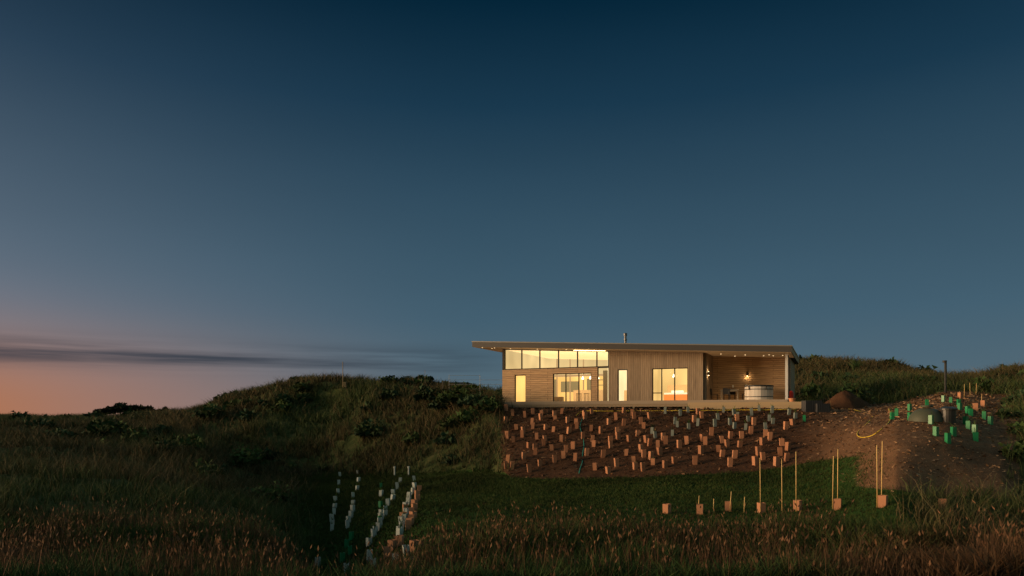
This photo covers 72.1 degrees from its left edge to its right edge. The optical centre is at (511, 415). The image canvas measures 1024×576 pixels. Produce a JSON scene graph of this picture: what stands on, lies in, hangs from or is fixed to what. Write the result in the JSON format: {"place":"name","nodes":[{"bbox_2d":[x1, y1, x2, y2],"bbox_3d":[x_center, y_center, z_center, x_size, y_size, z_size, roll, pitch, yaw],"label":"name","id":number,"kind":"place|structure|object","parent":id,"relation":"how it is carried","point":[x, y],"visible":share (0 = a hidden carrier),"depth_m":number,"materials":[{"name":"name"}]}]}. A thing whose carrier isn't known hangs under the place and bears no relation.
{"place":"outdoors","nodes":[
{"label":"outdoors","id":0,"kind":"place"},
{"bbox_2d":[0,364,1023,575],"bbox_3d":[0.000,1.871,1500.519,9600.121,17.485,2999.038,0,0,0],"label":"grass","id":1,"kind":"structure","parent":0,"point":[923,445],"depth_m":32.49,"materials":[{"name":"green plant"}]},
{"bbox_2d":[93,402,168,413],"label":"distant trees","id":2,"kind":"object","parent":1,"relation":"on","point":[119,407],"visible":0.59,"depth_m":417.34,"materials":[{"name":"green plant"}]},
{"bbox_2d":[342,362,346,388],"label":"poles","id":3,"kind":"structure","parent":1,"relation":"on","point":[345,385],"depth_m":61.52,"materials":[{"name":"grey wood"}]},
{"bbox_2d":[315,470,416,570],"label":"plant guards","id":4,"kind":"object","parent":1,"relation":"on","point":[399,531],"visible":0.67,"depth_m":30.03,"materials":[{"name":"grey plastic"}]},
{"bbox_2d":[449,375,501,384],"bbox_3d":[-2.492,-2.228,54.737,4.830,1.800,0.026,0,0,0],"label":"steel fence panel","id":5,"kind":"object","parent":1,"relation":"on","point":[471,384],"visible":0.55,"depth_m":54.73,"materials":[{"name":"grey metal"}]},
{"bbox_2d":[0,354,1023,575],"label":"grassy hill","id":6,"kind":"structure","parent":1,"relation":"on","point":[120,469],"depth_m":44.38,"materials":[{"name":"green plant"}]},
{"bbox_2d":[0,492,1023,575],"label":"dry grass bed","id":7,"kind":"object","parent":1,"relation":"on","point":[932,540],"visible":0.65,"depth_m":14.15,"materials":[{"name":"plant"}]},
{"bbox_2d":[7,354,1023,501],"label":"shrubs","id":8,"kind":"object","parent":1,"relation":"on","point":[465,399],"visible":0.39,"depth_m":50.48,"materials":[{"name":"green plant"}]},
{"bbox_2d":[579,418,583,472],"bbox_3d":[3.837,1.453,38.690,0.265,2.782,8.959,0,0,6],"label":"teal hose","id":9,"kind":"object","parent":1,"relation":"on","point":[583,448],"visible":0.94,"depth_m":37.40,"materials":[{"name":"teal rubber"}]},
{"bbox_2d":[508,404,687,408],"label":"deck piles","id":10,"kind":"object","parent":1,"relation":"on","point":[622,405],"visible":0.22,"depth_m":46.30,"materials":[{"name":"brown wood"}]},
{"bbox_2d":[260,449,943,575],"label":"lawn","id":11,"kind":"structure","parent":1,"relation":"on","point":[475,481],"depth_m":27.97,"materials":[{"name":"green plant"}]},
{"bbox_2d":[504,399,788,408],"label":"deck","id":12,"kind":"structure","parent":1,"relation":"on","point":[619,402],"depth_m":46.14,"materials":[{"name":"brown wood"}]},
{"bbox_2d":[502,349,687,401],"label":"window frames","id":13,"kind":"structure","parent":12,"relation":"on","point":[503,359],"depth_m":49.65,"materials":[{"name":"brown wood"}]},
{"bbox_2d":[785,354,787,398],"bbox_3d":[17.162,-2.375,44.000,0.160,2.870,0.160,0,0,24],"label":"porch post","id":14,"kind":"object","parent":12,"relation":"on","point":[786,376],"visible":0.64,"depth_m":43.93,"materials":[{"name":"beige wood"}]},
{"bbox_2d":[788,355,789,399],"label":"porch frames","id":15,"kind":"structure","parent":12,"relation":"on","point":[788,375],"depth_m":44.58,"materials":[{"name":"brown wood"}]},
{"bbox_2d":[789,391,793,397],"bbox_3d":[18.223,-1.265,45.957,0.300,0.650,0.300,0,0,24],"label":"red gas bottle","id":16,"kind":"object","parent":12,"relation":"on","point":[791,394],"visible":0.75,"depth_m":45.84,"materials":[{"name":"red paint"}]},
{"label":"interior floor","id":17,"kind":"structure","parent":12,"relation":"on","visible":0},
{"bbox_2d":[506,350,607,401],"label":"interior living walls","id":18,"kind":"structure","parent":17,"relation":"on","point":[513,360],"depth_m":58.12,"materials":[{"name":"white paint"}]},
{"bbox_2d":[554,379,602,396],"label":"cabinets","id":19,"kind":"object","parent":18,"relation":"attached to","point":[574,385],"visible":0.34,"depth_m":59.19,"materials":[{"name":"brown wood"}]},
{"bbox_2d":[472,342,798,363],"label":"roof slab","id":20,"kind":"structure","parent":18,"relation":"on","point":[795,359],"depth_m":46.42,"materials":[{"name":"grey metal"}]},
{"bbox_2d":[623,333,626,342],"bbox_3d":[8.187,-5.358,50.825,0.300,1.160,0.292,0,0,24],"label":"flue chimney","id":21,"kind":"object","parent":20,"relation":"on","point":[625,337],"visible":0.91,"depth_m":50.74,"materials":[{"name":"grey metal"}]},
{"bbox_2d":[475,347,793,357],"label":"roof soffit","id":22,"kind":"structure","parent":20,"relation":"attached to","point":[733,353],"depth_m":46.62,"materials":[{"name":"brown wood"}]},
{"bbox_2d":[472,341,798,358],"bbox_3d":[9.248,-4.787,52.019,21.810,1.264,11.010,0,0,24],"label":"roof edge flashing","id":23,"kind":"object","parent":20,"relation":"attached to","point":[641,343],"visible":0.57,"depth_m":46.36,"materials":[{"name":"grey metal"}]},
{"bbox_2d":[554,370,607,400],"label":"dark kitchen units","id":24,"kind":"object","parent":17,"relation":"on","point":[605,385],"visible":0.43,"depth_m":51.05,"materials":[{"name":"brown wood"}]},
{"bbox_2d":[573,385,686,400],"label":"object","id":25,"kind":"object","parent":17,"relation":"on","point":[670,388],"visible":0.24,"depth_m":51.67,"materials":[{"name":"brown wood"}]},
{"bbox_2d":[502,356,790,401],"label":"exterior wall","id":26,"kind":"structure","parent":17,"relation":"on","point":[729,371],"depth_m":48.42,"materials":[{"name":"brown wood"}]},
{"bbox_2d":[505,350,794,400],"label":"exterior wall","id":27,"kind":"structure","parent":17,"relation":"on","point":[639,366],"depth_m":47.56,"materials":[{"name":"brown wood"}]},
{"bbox_2d":[664,390,686,394],"bbox_3d":[12.129,-1.360,49.591,2.400,0.800,2.000,0,0,24],"label":"bed linen","id":28,"kind":"object","parent":17,"relation":"on","point":[679,392],"visible":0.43,"depth_m":50.13,"materials":[{"name":"white fabric"}]},
{"bbox_2d":[664,394,686,399],"bbox_3d":[11.878,-1.205,49.035,2.440,0.470,0.820,0,0,24],"label":"bed","id":29,"kind":"object","parent":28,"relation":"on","point":[677,396],"visible":0.43,"depth_m":48.80,"materials":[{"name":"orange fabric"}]},
{"bbox_2d":[711,388,744,399],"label":"outdoor chairs","id":30,"kind":"object","parent":17,"relation":"on","point":[726,391],"visible":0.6,"depth_m":46.60,"materials":[{"name":"black paint"}]},
{"bbox_2d":[721,389,738,399],"bbox_3d":[14.596,-1.320,47.159,1.200,0.760,0.840,0,0,24],"label":"porch table","id":31,"kind":"object","parent":17,"relation":"on","point":[735,390],"visible":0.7,"depth_m":47.02,"materials":[{"name":"beige"}]},
{"bbox_2d":[745,386,772,399],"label":"hot tub staves","id":32,"kind":"object","parent":17,"relation":"on","point":[759,391],"visible":0.66,"depth_m":44.93,"materials":[{"name":"beige wood"}]},
{"bbox_2d":[744,385,773,396],"bbox_3d":[16.018,-1.555,45.692,1.820,0.790,1.820,0,0,24],"label":"hot tub","id":33,"kind":"object","parent":32,"relation":"attached to","point":[748,386],"visible":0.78,"depth_m":45.01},
{"bbox_2d":[504,407,795,472],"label":"plant guards","id":34,"kind":"object","parent":1,"relation":"on","point":[703,439],"visible":0.98,"depth_m":35.98,"materials":[{"name":"brown"}]},
{"bbox_2d":[314,396,991,563],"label":"plant guards","id":35,"kind":"object","parent":1,"relation":"on","point":[369,535],"visible":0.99,"depth_m":29.50,"materials":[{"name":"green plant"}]},
{"bbox_2d":[340,395,992,562],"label":"plant guards","id":36,"kind":"object","parent":1,"relation":"on","point":[953,430],"visible":0.82,"depth_m":27.55,"materials":[{"name":"green plastic"}]},
{"bbox_2d":[384,392,986,557],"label":"plant guards","id":37,"kind":"object","parent":1,"relation":"on","point":[412,515],"visible":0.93,"depth_m":34.19,"materials":[{"name":"brown"}]},
{"bbox_2d":[650,405,796,437],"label":"plant guards","id":38,"kind":"object","parent":1,"relation":"on","point":[676,422],"visible":0.98,"depth_m":38.14,"materials":[{"name":"grey plastic"}]},
{"bbox_2d":[577,408,890,437],"bbox_3d":[14.181,0.222,39.289,12.242,1.403,19.169,0,0,-34],"label":"yellow hose","id":39,"kind":"object","parent":1,"relation":"on","point":[774,409],"visible":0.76,"depth_m":39.39,"materials":[{"name":"orange"}]},
{"bbox_2d":[493,384,1023,495],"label":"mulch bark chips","id":40,"kind":"object","parent":1,"relation":"on","point":[834,411],"visible":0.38,"depth_m":36.32,"materials":[{"name":"brown wood"}]},
{"bbox_2d":[688,402,800,408],"bbox_3d":[14.271,-0.305,41.928,7.220,0.930,1.400,0,0,24],"label":"lower deck","id":41,"kind":"object","parent":40,"relation":"on","point":[732,405],"visible":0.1,"depth_m":41.49,"materials":[{"name":"brown wood"}]},
{"bbox_2d":[801,401,829,412],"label":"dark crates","id":42,"kind":"object","parent":1,"relation":"on","point":[813,406],"visible":0.96,"depth_m":38.48,"materials":[{"name":"grey plastic"}]},
{"bbox_2d":[698,383,981,512],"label":"bamboo stakes","id":43,"kind":"object","parent":1,"relation":"on","point":[833,473],"visible":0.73,"depth_m":21.16,"materials":[{"name":"brown wood"}]},
{"bbox_2d":[824,390,870,408],"bbox_3d":[20.034,-0.909,41.986,2.930,1.149,2.664,0,0,0],"label":"dirt mound","id":44,"kind":"object","parent":1,"relation":"on","point":[843,399],"visible":0.88,"depth_m":41.39,"materials":[{"name":"brown soil"}]},
{"bbox_2d":[848,357,865,370],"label":"flax bush","id":45,"kind":"object","parent":1,"relation":"on","point":[856,364],"visible":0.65,"depth_m":74.73,"materials":[{"name":"green plant"}]},
{"bbox_2d":[908,405,942,421],"bbox_3d":[16.516,-0.063,28.022,1.364,0.660,1.240,0,0,0],"label":"septic tank","id":46,"kind":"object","parent":1,"relation":"on","point":[919,415],"depth_m":27.66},
{"bbox_2d":[939,360,957,423],"bbox_3d":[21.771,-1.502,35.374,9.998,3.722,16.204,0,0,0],"label":"vent pipe","id":47,"kind":"object","parent":1,"relation":"on","point":[948,413],"visible":0.88,"depth_m":27.42,"materials":[{"name":"grey metal"}]},
{"bbox_2d":[0,0,1023,415],"label":"sky","id":48,"kind":"structure","parent":0,"point":[200,199],"materials":[{"name":"blue"}]},
{"bbox_2d":[509,350,607,359],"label":"interior ceiling","id":49,"kind":"structure","parent":0,"point":[586,355],"depth_m":53.85,"materials":[{"name":"white paint"}]},
{"bbox_2d":[554,359,602,400],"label":"beams","id":50,"kind":"structure","parent":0,"point":[569,375],"depth_m":59.23,"materials":[{"name":"beige wood"}]},
{"bbox_2d":[619,370,626,400],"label":"interior bath walls","id":51,"kind":"structure","parent":0,"point":[622,380],"depth_m":51.01,"materials":[{"name":"white paint"}]},
{"bbox_2d":[653,369,686,399],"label":"interior bed walls","id":52,"kind":"structure","parent":0,"point":[680,377],"depth_m":50.91,"materials":[{"name":"white paint"}]}
]}

